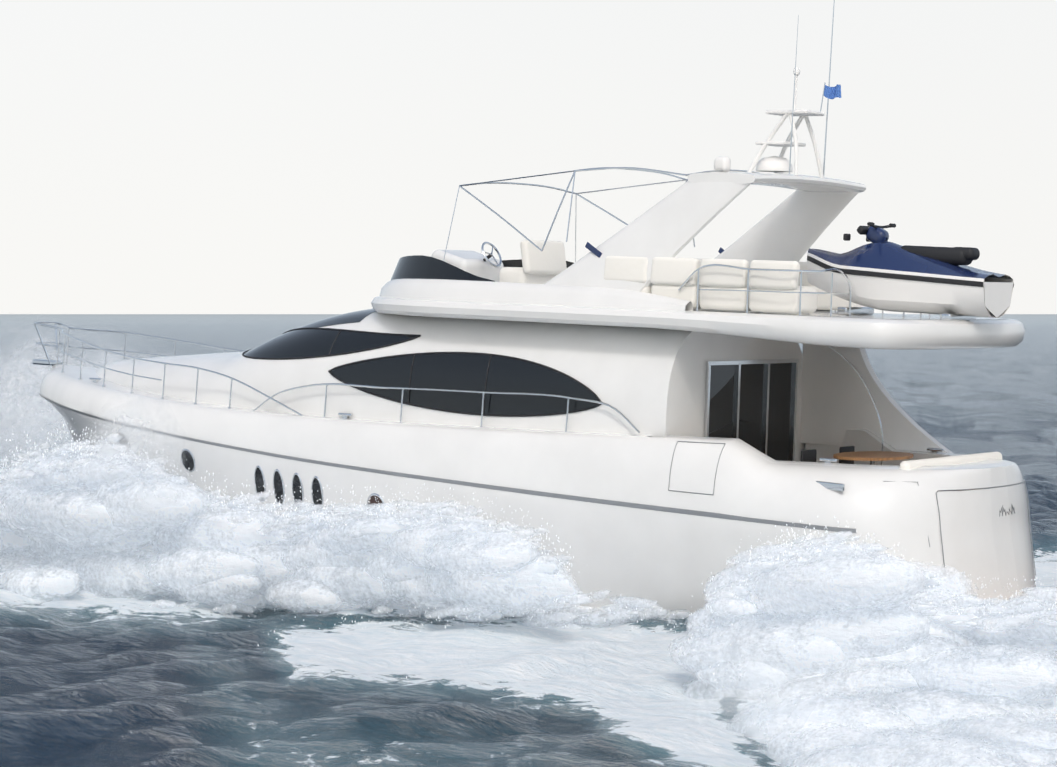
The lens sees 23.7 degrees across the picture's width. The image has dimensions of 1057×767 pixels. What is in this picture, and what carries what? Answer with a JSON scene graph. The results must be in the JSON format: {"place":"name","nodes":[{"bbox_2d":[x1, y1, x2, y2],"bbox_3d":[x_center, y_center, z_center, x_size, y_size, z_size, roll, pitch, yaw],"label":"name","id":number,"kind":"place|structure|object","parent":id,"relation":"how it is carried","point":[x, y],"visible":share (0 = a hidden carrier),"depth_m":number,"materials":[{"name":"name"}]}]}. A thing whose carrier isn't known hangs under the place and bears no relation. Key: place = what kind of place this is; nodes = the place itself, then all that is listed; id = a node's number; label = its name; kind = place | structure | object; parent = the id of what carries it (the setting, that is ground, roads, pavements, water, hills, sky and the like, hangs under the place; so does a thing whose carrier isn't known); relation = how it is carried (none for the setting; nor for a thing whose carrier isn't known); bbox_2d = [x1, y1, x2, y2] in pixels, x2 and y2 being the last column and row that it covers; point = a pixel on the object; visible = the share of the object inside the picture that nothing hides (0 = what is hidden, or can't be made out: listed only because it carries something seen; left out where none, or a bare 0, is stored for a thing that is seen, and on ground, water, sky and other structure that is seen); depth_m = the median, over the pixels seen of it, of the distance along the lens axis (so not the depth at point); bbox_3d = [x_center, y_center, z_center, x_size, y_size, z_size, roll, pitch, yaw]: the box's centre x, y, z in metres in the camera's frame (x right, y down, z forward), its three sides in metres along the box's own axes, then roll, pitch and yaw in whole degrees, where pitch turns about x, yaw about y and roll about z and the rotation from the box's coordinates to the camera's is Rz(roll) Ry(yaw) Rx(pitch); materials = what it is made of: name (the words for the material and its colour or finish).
{"place":"outdoors","nodes":[
{"label":"outdoors","id":0,"kind":"place"},
{"bbox_2d":[0,314,1056,766],"bbox_3d":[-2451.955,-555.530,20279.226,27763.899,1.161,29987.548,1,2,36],"label":"sea","id":1,"kind":"structure","parent":0,"point":[116,682],"depth_m":32.87,"materials":[{"name":"liquid"}]},
{"bbox_2d":[0,450,579,622],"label":"bow spray","id":2,"kind":"object","parent":1,"relation":"on","point":[65,533],"visible":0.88,"depth_m":40.02,"materials":[{"name":"white liquid"}]},
{"bbox_2d":[0,313,835,738],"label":"spray mist","id":3,"kind":"structure","parent":1,"relation":"on","point":[32,413],"depth_m":55.97,"materials":[{"name":"white liquid"}]},
{"bbox_2d":[0,433,1056,692],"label":"fine spray","id":4,"kind":"object","parent":1,"relation":"on","point":[554,617],"visible":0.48,"depth_m":38.22,"materials":[{"name":"white liquid"}]},
{"bbox_2d":[0,422,1056,717],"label":"spray droplets","id":5,"kind":"object","parent":1,"relation":"on","point":[528,536],"visible":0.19,"depth_m":37.56},
{"bbox_2d":[32,0,1035,615],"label":"yacht","id":6,"kind":"object","parent":1,"relation":"on","point":[636,408],"visible":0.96,"depth_m":40.60,"materials":[{"name":"white plastic"}]},
{"bbox_2d":[667,548,1056,766],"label":"stern spray","id":7,"kind":"object","parent":1,"relation":"on","point":[893,680],"visible":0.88,"depth_m":29.57,"materials":[{"name":"white liquid"}]},
{"bbox_2d":[0,0,1056,313],"label":"sky","id":8,"kind":"structure","parent":0,"point":[157,156],"materials":[{"name":"white"}]}
]}

